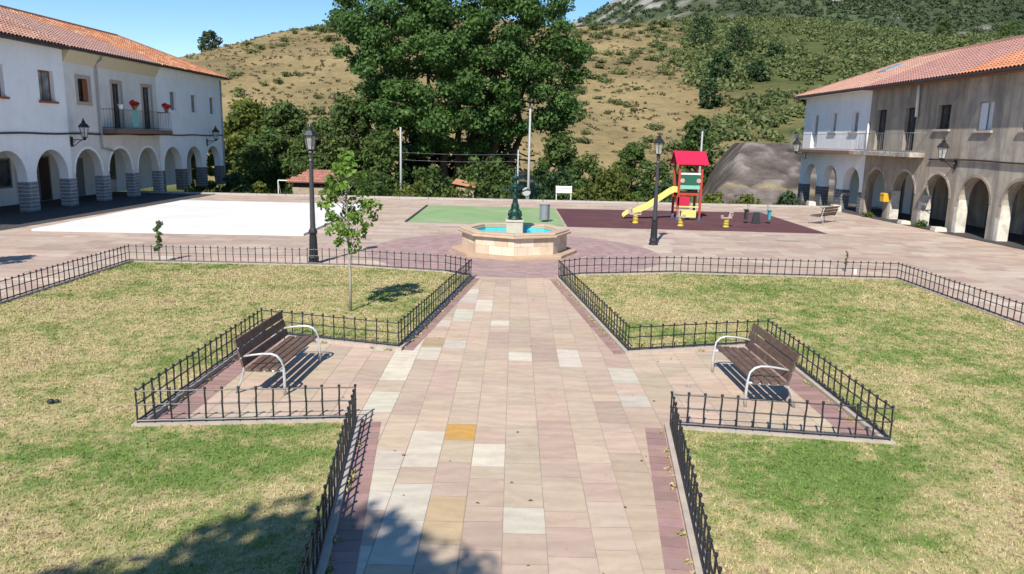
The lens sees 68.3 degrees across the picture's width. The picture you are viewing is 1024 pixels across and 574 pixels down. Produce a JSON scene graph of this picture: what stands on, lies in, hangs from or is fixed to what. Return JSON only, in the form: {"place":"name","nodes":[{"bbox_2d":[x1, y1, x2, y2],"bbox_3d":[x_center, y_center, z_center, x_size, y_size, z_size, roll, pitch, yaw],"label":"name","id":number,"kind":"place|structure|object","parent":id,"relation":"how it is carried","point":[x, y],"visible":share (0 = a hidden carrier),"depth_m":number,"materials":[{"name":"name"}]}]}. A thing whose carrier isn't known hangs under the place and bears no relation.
{"place":"outdoors","nodes":[
{"label":"outdoors","id":0,"kind":"place"},
{"bbox_2d":[0,16,75,211],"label":"arcaded house","id":1,"kind":"structure","parent":0,"point":[32,92],"depth_m":38.51,"materials":[{"name":"white paint"}]},
{"bbox_2d":[0,158,12,188],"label":"arcade window","id":2,"kind":"structure","parent":1,"relation":"in","point":[5,166],"depth_m":41.02,"materials":[{"name":"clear glass"}]},
{"bbox_2d":[38,70,58,103],"bbox_3d":[-24.339,-10.439,39.380,0.418,1.657,1.530,1,11,0],"label":"window","id":3,"kind":"structure","parent":1,"relation":"in","point":[43,76],"depth_m":39.56,"materials":[{"name":"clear glass"}]},
{"bbox_2d":[0,132,222,135],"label":"cable","id":4,"kind":"object","parent":1,"relation":"attached to","point":[99,134],"visible":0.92,"depth_m":43.37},
{"bbox_2d":[0,5,172,204],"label":"arcaded house","id":5,"kind":"structure","parent":0,"point":[103,77],"depth_m":45.38,"materials":[{"name":"white paint"}]},
{"bbox_2d":[37,156,52,200],"bbox_3d":[-27.438,-6.373,44.320,0.067,2.580,1.152,1,11,1],"label":"arcade door","id":6,"kind":"structure","parent":5,"relation":"in","point":[43,167],"depth_m":44.33,"materials":[{"name":"wood"}]},
{"bbox_2d":[76,158,85,195],"bbox_3d":[-27.358,-6.930,47.675,0.067,2.380,1.102,1,11,1],"label":"arcade door","id":7,"kind":"structure","parent":5,"relation":"in","point":[79,165],"depth_m":47.88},
{"bbox_2d":[74,74,92,105],"bbox_3d":[-24.327,-11.127,42.711,0.250,1.660,1.502,1,11,1],"label":"window","id":8,"kind":"structure","parent":5,"relation":"in","point":[80,84],"depth_m":42.80,"materials":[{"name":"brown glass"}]},
{"bbox_2d":[109,79,124,128],"bbox_3d":[-24.257,-11.167,46.219,0.250,2.890,1.352,1,11,1],"label":"balcony door","id":9,"kind":"structure","parent":5,"relation":"in","point":[113,87],"depth_m":46.36,"materials":[{"name":"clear glass"}]},
{"bbox_2d":[140,83,154,129],"bbox_3d":[-24.167,-11.889,49.848,0.250,2.910,1.452,1,11,1],"label":"balcony door","id":10,"kind":"structure","parent":5,"relation":"in","point":[144,91],"depth_m":50.00,"materials":[{"name":"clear glass"}]},
{"bbox_2d":[0,192,215,229],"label":"asphalt lane","id":11,"kind":"structure","parent":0,"point":[12,216],"depth_m":40.95,"materials":[{"name":"grey asphalt"}]},
{"bbox_2d":[0,261,465,573],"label":"lawn","id":12,"kind":"structure","parent":0,"point":[184,516],"depth_m":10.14,"materials":[{"name":"green plant"}]},
{"bbox_2d":[0,260,473,573],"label":"lawn kerb","id":13,"kind":"structure","parent":12,"relation":"on","point":[327,546],"depth_m":11.25,"materials":[{"name":"concrete"}]},
{"bbox_2d":[0,245,129,300],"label":"iron fence","id":14,"kind":"object","parent":13,"relation":"on","point":[53,274],"visible":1,"depth_m":20.73,"materials":[{"name":"metal"}]},
{"bbox_2d":[136,308,262,420],"bbox_3d":[-5.322,1.193,13.375,0.062,0.530,5.225,1,11,1],"label":"iron fence","id":15,"kind":"object","parent":13,"relation":"on","point":[187,369],"visible":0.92,"depth_m":12.70,"materials":[{"name":"black metal"}]},
{"bbox_2d":[128,244,350,264],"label":"iron fence","id":16,"kind":"object","parent":13,"relation":"on","point":[240,254],"visible":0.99,"depth_m":24.35,"materials":[{"name":"black metal"}]},
{"bbox_2d":[134,384,354,422],"bbox_3d":[-3.861,1.692,10.998,3.110,0.530,0.059,0,11,-7],"label":"iron fence","id":17,"kind":"object","parent":13,"relation":"on","point":[255,388],"visible":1,"depth_m":10.98,"materials":[{"name":"black metal"}]},
{"bbox_2d":[262,309,398,346],"bbox_3d":[-3.754,0.814,15.478,3.154,0.530,0.058,4,12,16],"label":"iron fence","id":18,"kind":"object","parent":13,"relation":"on","point":[333,326],"visible":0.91,"depth_m":15.39,"materials":[{"name":"metal"}]},
{"bbox_2d":[309,384,356,573],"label":"iron fence","id":19,"kind":"object","parent":13,"relation":"on","point":[345,436],"visible":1,"depth_m":8.44,"materials":[{"name":"black metal"}]},
{"bbox_2d":[351,249,444,269],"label":"iron fence","id":20,"kind":"object","parent":13,"relation":"on","point":[394,259],"visible":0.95,"depth_m":24.02,"materials":[{"name":"metal"}]},
{"bbox_2d":[399,259,471,344],"bbox_3d":[-1.752,0.165,19.003,0.062,0.530,8.115,3,11,7],"label":"iron fence","id":21,"kind":"object","parent":13,"relation":"on","point":[429,303],"visible":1,"depth_m":18.07,"materials":[{"name":"black metal"}]},
{"bbox_2d":[316,151,382,311],"bbox_3d":[-3.873,-1.274,17.849,1.382,3.846,1.536,10,14,39],"label":"young tree","id":22,"kind":"object","parent":12,"relation":"on","point":[345,170],"visible":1,"depth_m":17.55,"materials":[{"name":"green plant"}]},
{"bbox_2d":[0,0,612,56],"label":"sky","id":23,"kind":"structure","parent":0,"point":[172,27],"materials":[{"name":"blue"}]},
{"bbox_2d":[0,194,1023,322],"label":"plaza paving","id":24,"kind":"structure","parent":0,"point":[988,266],"depth_m":29.88,"materials":[{"name":"stone"}]},
{"bbox_2d":[32,200,359,235],"bbox_3d":[-14.372,-3.692,38.701,11.500,0.090,14.950,1,11,0],"label":"white court","id":25,"kind":"object","parent":24,"relation":"on","point":[231,217],"visible":0.79,"depth_m":35.99,"materials":[{"name":"paint"}]},
{"bbox_2d":[302,123,319,262],"bbox_3d":[-6.496,-3.001,24.509,0.519,4.551,0.450,1,11,0],"label":"street lamp","id":26,"kind":"object","parent":24,"relation":"on","point":[311,132],"visible":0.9,"depth_m":24.51,"materials":[{"name":"black metal"}]},
{"bbox_2d":[408,206,563,225],"bbox_3d":[-1.286,-4.051,42.166,7.850,0.001,9.700,1,11,0],"label":"green court","id":27,"kind":"object","parent":24,"relation":"on","point":[455,214],"visible":0.83,"depth_m":41.53,"materials":[{"name":"paint"}]},
{"bbox_2d":[0,250,1023,573],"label":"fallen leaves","id":28,"kind":"object","parent":24,"relation":"on","point":[450,460],"visible":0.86,"depth_m":10.24,"materials":[{"name":"brown plant"}]},
{"bbox_2d":[367,234,661,277],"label":"fountain ring paving","id":29,"kind":"structure","parent":24,"relation":"on","point":[421,247],"depth_m":26.87,"materials":[{"name":"stone"}]},
{"bbox_2d":[451,170,576,260],"bbox_3d":[0.113,-2.867,28.329,4.398,3.100,4.398,-3,12,-22],"label":"fountain","id":30,"kind":"object","parent":29,"relation":"on","point":[514,237],"visible":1,"depth_m":27.15,"materials":[{"name":"stone"}]},
{"bbox_2d":[648,133,664,244],"bbox_3d":[5.909,-3.982,30.887,0.519,4.551,0.450,-2,12,-17],"label":"street lamp","id":31,"kind":"object","parent":24,"relation":"on","point":[653,239],"visible":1,"depth_m":30.93,"materials":[{"name":"black metal"}]},
{"bbox_2d":[809,206,839,224],"bbox_3d":[17.190,-3.985,41.541,2.100,0.936,0.855,-9,15,-43],"label":"park bench","id":32,"kind":"object","parent":24,"relation":"on","point":[829,210],"visible":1,"depth_m":41.21,"materials":[{"name":"brown wood"}]},
{"bbox_2d":[790,201,1023,249],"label":"arcade gutter","id":33,"kind":"object","parent":24,"relation":"on","point":[929,229],"visible":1,"depth_m":38.06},
{"bbox_2d":[0,195,1023,573],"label":"plaza base","id":34,"kind":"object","parent":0,"point":[534,385],"depth_m":13.03,"materials":[{"name":"grey stone"}]},
{"bbox_2d":[141,191,880,208],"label":"plaza edge kerb","id":35,"kind":"structure","parent":34,"relation":"on","point":[491,199],"depth_m":51.73,"materials":[{"name":"concrete"}]},
{"bbox_2d":[167,281,854,573],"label":"kerb weeds","id":36,"kind":"object","parent":34,"relation":"on","point":[352,477],"visible":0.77,"depth_m":10.41,"materials":[{"name":"green plant"}]},
{"bbox_2d":[159,276,868,573],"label":"path","id":37,"kind":"structure","parent":0,"point":[395,546],"depth_m":11.46,"materials":[{"name":"stone"}]},
{"bbox_2d":[233,311,320,394],"bbox_3d":[-4.053,1.121,13.201,0.855,0.936,2.100,2,11,3],"label":"park bench","id":38,"kind":"object","parent":37,"relation":"on","point":[276,358],"visible":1,"depth_m":12.98,"materials":[{"name":"brown wood"}]},
{"bbox_2d":[156,278,871,573],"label":"path border bricks","id":39,"kind":"object","parent":37,"relation":"on","point":[358,492],"visible":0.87,"depth_m":9.91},
{"bbox_2d":[711,323,799,407],"bbox_3d":[4.169,1.321,13.103,0.855,0.936,2.100,1,11,-2],"label":"park bench","id":40,"kind":"object","parent":37,"relation":"on","point":[751,367],"visible":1,"depth_m":12.87,"materials":[{"name":"brown wood"}]},
{"bbox_2d":[119,19,979,202],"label":"hill terrain","id":41,"kind":"structure","parent":0,"point":[662,105],"depth_m":147.19,"materials":[{"name":"beige soil"}]},
{"bbox_2d":[72,23,229,191],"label":"arcaded house","id":42,"kind":"structure","parent":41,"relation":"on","point":[190,93],"depth_m":55.84,"materials":[{"name":"white paint"}]},
{"bbox_2d":[185,153,208,191],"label":"bush","id":43,"kind":"object","parent":41,"relation":"on","point":[193,171],"visible":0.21,"depth_m":69.06,"materials":[{"name":"green plant"}]},
{"bbox_2d":[197,30,222,51],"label":"hilltop tree","id":44,"kind":"object","parent":41,"relation":"on","point":[205,41],"visible":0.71,"depth_m":271.61,"materials":[{"name":"green plant"}]},
{"bbox_2d":[206,142,232,192],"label":"bush","id":45,"kind":"object","parent":41,"relation":"on","point":[212,185],"visible":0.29,"depth_m":67.24,"materials":[{"name":"green plant"}]},
{"bbox_2d":[222,171,248,192],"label":"bush","id":46,"kind":"object","parent":41,"relation":"on","point":[232,178],"visible":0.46,"depth_m":59.44,"materials":[{"name":"green plant"}]},
{"bbox_2d":[223,94,271,186],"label":"leafy tree","id":47,"kind":"object","parent":41,"relation":"on","point":[247,113],"visible":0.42,"depth_m":78.61,"materials":[{"name":"green plant"}]},
{"bbox_2d":[232,126,302,193],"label":"leafy tree","id":48,"kind":"object","parent":41,"relation":"on","point":[280,146],"visible":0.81,"depth_m":69.66,"materials":[{"name":"green plant"}]},
{"bbox_2d":[251,99,319,191],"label":"leafy tree","id":49,"kind":"object","parent":41,"relation":"on","point":[289,117],"visible":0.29,"depth_m":77.29,"materials":[{"name":"green plant"}]},
{"bbox_2d":[281,154,326,193],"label":"bush","id":50,"kind":"object","parent":41,"relation":"on","point":[294,171],"visible":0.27,"depth_m":67.98,"materials":[{"name":"green plant"}]},
{"bbox_2d":[286,169,338,194],"bbox_3d":[-16.189,-8.065,63.200,4.325,3.539,3.800,1,11,0],"label":"stone hut","id":51,"kind":"object","parent":41,"relation":"on","point":[300,183],"visible":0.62,"depth_m":61.69,"materials":[{"name":"tile"}]},
{"bbox_2d":[294,116,339,170],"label":"leafy tree","id":52,"kind":"object","parent":41,"relation":"on","point":[318,151],"visible":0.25,"depth_m":73.61,"materials":[{"name":"green plant"}]},
{"bbox_2d":[319,91,373,194],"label":"leafy tree","id":53,"kind":"object","parent":41,"relation":"on","point":[341,121],"visible":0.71,"depth_m":71.38,"materials":[{"name":"green plant"}]},
{"bbox_2d":[351,170,403,195],"bbox_3d":[-10.880,-7.194,59.966,4.833,4.158,4.152,1,11,0],"label":"bush","id":54,"kind":"object","parent":41,"relation":"on","point":[379,181],"visible":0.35,"depth_m":59.06,"materials":[{"name":"green plant"}]},
{"bbox_2d":[386,180,435,196],"bbox_3d":[-7.542,-6.293,56.795,3.830,3.634,3.804,1,11,0],"label":"bush","id":55,"kind":"object","parent":41,"relation":"on","point":[413,191],"visible":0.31,"depth_m":56.31,"materials":[{"name":"green plant"}]},
{"bbox_2d":[394,131,453,190],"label":"leafy tree","id":56,"kind":"object","parent":41,"relation":"on","point":[410,161],"visible":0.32,"depth_m":80.99,"materials":[{"name":"green plant"}]},
{"bbox_2d":[410,164,452,196],"bbox_3d":[-6.933,-8.050,63.419,3.775,4.531,4.273,7,12,27],"label":"bush","id":57,"kind":"object","parent":41,"relation":"on","point":[434,176],"visible":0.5,"depth_m":62.79,"materials":[{"name":"green plant"}]},
{"bbox_2d":[322,0,596,197],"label":"tree","id":58,"kind":"object","parent":41,"relation":"on","point":[450,58],"visible":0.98,"depth_m":67.68,"materials":[{"name":"green plant"}]},
{"bbox_2d":[441,179,483,197],"bbox_3d":[-3.585,-6.212,56.556,3.803,3.708,3.456,1,11,0],"label":"bush","id":59,"kind":"object","parent":41,"relation":"on","point":[457,191],"visible":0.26,"depth_m":56.27,"materials":[{"name":"green plant"}]},
{"bbox_2d":[452,179,478,197],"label":"tiled shed","id":60,"kind":"structure","parent":41,"relation":"on","point":[459,182],"depth_m":56.33,"materials":[{"name":"tile"}]},
{"bbox_2d":[184,19,747,173],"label":"dry tufts","id":61,"kind":"object","parent":41,"relation":"on","point":[535,153],"visible":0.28,"depth_m":159.37,"materials":[{"name":"plant"}]},
{"bbox_2d":[449,155,522,197],"bbox_3d":[-2.271,-8.615,65.548,6.451,5.831,5.311,1,11,0],"label":"bush","id":62,"kind":"object","parent":41,"relation":"on","point":[497,169],"visible":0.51,"depth_m":64.60,"materials":[{"name":"green plant"}]},
{"bbox_2d":[449,130,522,194],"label":"leafy tree","id":63,"kind":"object","parent":41,"relation":"on","point":[502,146],"visible":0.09,"depth_m":81.60,"materials":[{"name":"green plant"}]},
{"bbox_2d":[487,180,513,198],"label":"bush","id":64,"kind":"object","parent":41,"relation":"on","point":[495,189],"visible":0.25,"depth_m":56.90,"materials":[{"name":"green plant"}]},
{"bbox_2d":[527,106,532,198],"bbox_3d":[1.160,-8.186,51.942,0.320,8.270,0.212,1,11,0],"label":"light pole","id":65,"kind":"object","parent":41,"relation":"on","point":[529,149],"visible":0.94,"depth_m":51.65,"materials":[{"name":"grey metal"}]},
{"bbox_2d":[530,130,582,199],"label":"leafy tree","id":66,"kind":"object","parent":41,"relation":"on","point":[556,147],"visible":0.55,"depth_m":70.22,"materials":[{"name":"green plant"}]},
{"bbox_2d":[534,164,581,199],"bbox_3d":[3.859,-7.842,63.694,4.411,5.087,3.859,1,11,0],"label":"bush","id":67,"kind":"object","parent":41,"relation":"on","point":[561,178],"visible":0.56,"depth_m":62.82,"materials":[{"name":"green plant"}]},
{"bbox_2d":[567,186,593,200],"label":"bush","id":68,"kind":"object","parent":41,"relation":"on","point":[579,193],"visible":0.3,"depth_m":56.36,"materials":[{"name":"green plant"}]},
{"bbox_2d":[562,151,603,198],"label":"bush","id":69,"kind":"object","parent":41,"relation":"on","point":[590,167],"visible":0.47,"depth_m":66.69,"materials":[{"name":"green plant"}]},
{"bbox_2d":[586,165,636,201],"bbox_3d":[7.754,-6.989,59.651,4.213,5.360,4.992,1,11,0],"label":"bush","id":70,"kind":"object","parent":41,"relation":"on","point":[612,190],"visible":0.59,"depth_m":58.71,"materials":[{"name":"green plant"}]},
{"bbox_2d":[606,142,653,201],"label":"leafy tree","id":71,"kind":"object","parent":41,"relation":"on","point":[630,152],"visible":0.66,"depth_m":72.36,"materials":[{"name":"green plant"}]},
{"bbox_2d":[634,161,675,202],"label":"bush","id":72,"kind":"object","parent":41,"relation":"on","point":[649,188],"visible":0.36,"depth_m":65.01,"materials":[{"name":"green plant"}]},
{"bbox_2d":[658,173,689,201],"bbox_3d":[12.458,-6.881,59.898,3.043,4.268,2.754,-5,13,-28],"label":"bush","id":73,"kind":"object","parent":41,"relation":"on","point":[667,184],"visible":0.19,"depth_m":59.08,"materials":[{"name":"green plant"}]},
{"bbox_2d":[672,114,717,191],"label":"leafy tree","id":74,"kind":"object","parent":41,"relation":"on","point":[693,133],"visible":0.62,"depth_m":89.46,"materials":[{"name":"green plant"}]},
{"bbox_2d":[687,13,714,46],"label":"hillside tree","id":75,"kind":"object","parent":41,"relation":"on","point":[697,29],"visible":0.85,"depth_m":204.25,"materials":[{"name":"green plant"}]},
{"bbox_2d":[698,76,722,108],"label":"hillside tree","id":76,"kind":"object","parent":41,"relation":"on","point":[705,93],"visible":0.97,"depth_m":135.04,"materials":[{"name":"green plant"}]},
{"bbox_2d":[703,49,734,84],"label":"hillside tree","id":77,"kind":"object","parent":41,"relation":"on","point":[717,59],"visible":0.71,"depth_m":153.31,"materials":[{"name":"green plant"}]},
{"bbox_2d":[724,21,755,55],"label":"hillside tree","id":78,"kind":"object","parent":41,"relation":"on","point":[739,30],"visible":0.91,"depth_m":190.00,"materials":[{"name":"green plant"}]},
{"bbox_2d":[727,194,762,203],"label":"bush","id":79,"kind":"object","parent":41,"relation":"on","point":[748,198],"visible":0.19,"depth_m":57.40,"materials":[{"name":"green plant"}]},
{"bbox_2d":[744,58,771,81],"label":"hillside tree","id":80,"kind":"object","parent":41,"relation":"on","point":[757,67],"visible":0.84,"depth_m":157.97,"materials":[{"name":"green plant"}]},
{"bbox_2d":[765,42,787,60],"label":"hillside tree","id":81,"kind":"object","parent":41,"relation":"on","point":[778,48],"visible":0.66,"depth_m":181.13,"materials":[{"name":"green plant"}]},
{"bbox_2d":[773,190,799,204],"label":"bush","id":82,"kind":"object","parent":41,"relation":"on","point":[787,198],"visible":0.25,"depth_m":57.38,"materials":[{"name":"green plant"}]},
{"bbox_2d":[650,14,1023,172],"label":"hillside scrub","id":83,"kind":"object","parent":41,"relation":"on","point":[884,42],"visible":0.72,"depth_m":181.80,"materials":[{"name":"green plant"}]},
{"bbox_2d":[932,17,953,36],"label":"hillside tree","id":84,"kind":"object","parent":41,"relation":"on","point":[941,29],"visible":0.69,"depth_m":275.47,"materials":[{"name":"green plant"}]},
{"bbox_2d":[991,18,1023,38],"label":"hillside tree","id":85,"kind":"object","parent":41,"relation":"on","point":[1011,26],"visible":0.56,"depth_m":275.24,"materials":[{"name":"green plant"}]},
{"bbox_2d":[622,151,708,220],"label":"playground tower","id":86,"kind":"structure","parent":0,"point":[696,159],"depth_m":41.13,"materials":[{"name":"red paint"}]},
{"bbox_2d":[557,209,826,233],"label":"playground floor","id":87,"kind":"structure","parent":0,"point":[602,218],"depth_m":40.40,"materials":[{"name":"red rubber"}]},
{"bbox_2d":[743,205,772,223],"bbox_3d":[13.129,-3.879,40.364,1.480,0.979,0.340,1,11,0],"label":"seesaw","id":88,"kind":"object","parent":87,"relation":"on","point":[756,218],"visible":1,"depth_m":40.29,"materials":[{"name":"metal"}]},
{"bbox_2d":[702,142,855,206],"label":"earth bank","id":89,"kind":"structure","parent":0,"point":[767,173],"depth_m":75.06,"materials":[{"name":"grey stone"}]},
{"bbox_2d":[563,272,1023,573],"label":"lawn","id":90,"kind":"structure","parent":0,"point":[804,543],"depth_m":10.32,"materials":[{"name":"green plant"}]},
{"bbox_2d":[556,272,1023,573],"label":"lawn kerb","id":91,"kind":"structure","parent":90,"relation":"on","point":[690,535],"depth_m":11.36,"materials":[{"name":"concrete"}]},
{"bbox_2d":[558,260,627,348],"bbox_3d":[1.884,0.224,19.105,0.062,0.530,8.178,0,11,-7],"label":"iron fence","id":92,"kind":"object","parent":91,"relation":"on","point":[584,286],"visible":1,"depth_m":18.16,"materials":[{"name":"black metal"}]},
{"bbox_2d":[580,256,674,273],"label":"iron fence","id":93,"kind":"object","parent":91,"relation":"on","point":[623,264],"visible":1,"depth_m":24.01,"materials":[{"name":"metal"}]},
{"bbox_2d":[669,391,714,573],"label":"iron fence","id":94,"kind":"object","parent":91,"relation":"on","point":[687,465],"visible":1,"depth_m":8.46,"materials":[{"name":"black metal"}]},
{"bbox_2d":[628,319,767,350],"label":"iron fence","id":95,"kind":"object","parent":91,"relation":"on","point":[694,334],"visible":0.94,"depth_m":15.46,"materials":[{"name":"metal"}]},
{"bbox_2d":[673,392,894,440],"bbox_3d":[3.901,1.867,10.979,3.112,0.530,0.056,3,11,8],"label":"iron fence","id":96,"kind":"object","parent":91,"relation":"on","point":[789,401],"visible":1,"depth_m":10.96,"materials":[{"name":"black metal"}]},
{"bbox_2d":[673,256,898,277],"bbox_3d":[8.791,-0.639,24.269,7.154,0.530,0.062,2,11,2],"label":"iron fence","id":97,"kind":"object","parent":91,"relation":"on","point":[778,260],"visible":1,"depth_m":24.26,"materials":[{"name":"black metal"}]},
{"bbox_2d":[766,319,891,436],"bbox_3d":[5.411,1.429,13.374,0.062,0.530,5.301,1,11,0],"label":"iron fence","id":98,"kind":"object","parent":91,"relation":"on","point":[841,385],"visible":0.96,"depth_m":12.70,"materials":[{"name":"black metal"}]},
{"bbox_2d":[897,263,1023,323],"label":"iron fence","id":99,"kind":"object","parent":91,"relation":"on","point":[973,295],"visible":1,"depth_m":20.58,"materials":[{"name":"black metal"}]},
{"bbox_2d":[570,0,1023,35],"bbox_3d":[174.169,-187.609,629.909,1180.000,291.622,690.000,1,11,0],"label":"mountain","id":100,"kind":"structure","parent":0,"point":[650,4],"depth_m":531.88,"materials":[{"name":"green plant"}]},
{"bbox_2d":[573,0,1023,35],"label":"mountain forest","id":101,"kind":"object","parent":100,"relation":"on","point":[912,16],"visible":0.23,"depth_m":508.97,"materials":[{"name":"green plant"}]},
{"bbox_2d":[842,208,1023,248],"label":"arcade floor","id":102,"kind":"structure","parent":0,"point":[1013,239],"depth_m":39.88,"materials":[{"name":"stone"}]},
{"bbox_2d":[788,46,965,213],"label":"arcaded house","id":103,"kind":"structure","parent":102,"relation":"on","point":[837,116],"depth_m":51.37,"materials":[{"name":"white paint"}]},
{"bbox_2d":[853,35,1023,232],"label":"arcaded house","id":104,"kind":"structure","parent":0,"point":[917,114],"depth_m":41.71,"materials":[{"name":"paint"}]},
{"bbox_2d":[877,110,886,149],"bbox_3d":[22.526,-9.497,45.732,0.070,2.394,1.146,1,11,-1],"label":"balcony door","id":105,"kind":"structure","parent":104,"relation":"in","point":[883,115],"depth_m":45.94,"materials":[{"name":"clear glass"}]},
{"bbox_2d":[905,108,915,150],"bbox_3d":[22.591,-8.859,42.494,0.070,2.394,1.146,1,11,-1],"label":"balcony door","id":106,"kind":"structure","parent":104,"relation":"in","point":[912,119],"depth_m":42.72,"materials":[{"name":"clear glass"}]},
{"bbox_2d":[932,105,951,131],"bbox_3d":[22.505,-8.772,39.250,0.421,1.357,1.430,1,11,0],"label":"window","id":107,"kind":"structure","parent":104,"relation":"in","point":[946,110],"depth_m":39.45,"materials":[{"name":"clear glass"}]},
{"bbox_2d":[949,49,1023,241],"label":"arcaded house","id":108,"kind":"structure","parent":0,"point":[993,128],"depth_m":35.31,"materials":[{"name":"paint"}]},
{"bbox_2d":[971,102,994,132],"bbox_3d":[22.571,-8.065,35.924,0.421,1.457,1.430,1,11,0],"label":"window","id":109,"kind":"structure","parent":108,"relation":"in","point":[987,109],"depth_m":36.03,"materials":[{"name":"glass"}]},
{"label":"ground","id":110,"kind":"structure","parent":0,"visible":0},
{"bbox_2d":[359,124,409,195],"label":"leafy tree","id":111,"kind":"object","parent":110,"relation":"on","point":[381,153],"visible":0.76,"depth_m":68.17,"materials":[{"name":"green plant"}]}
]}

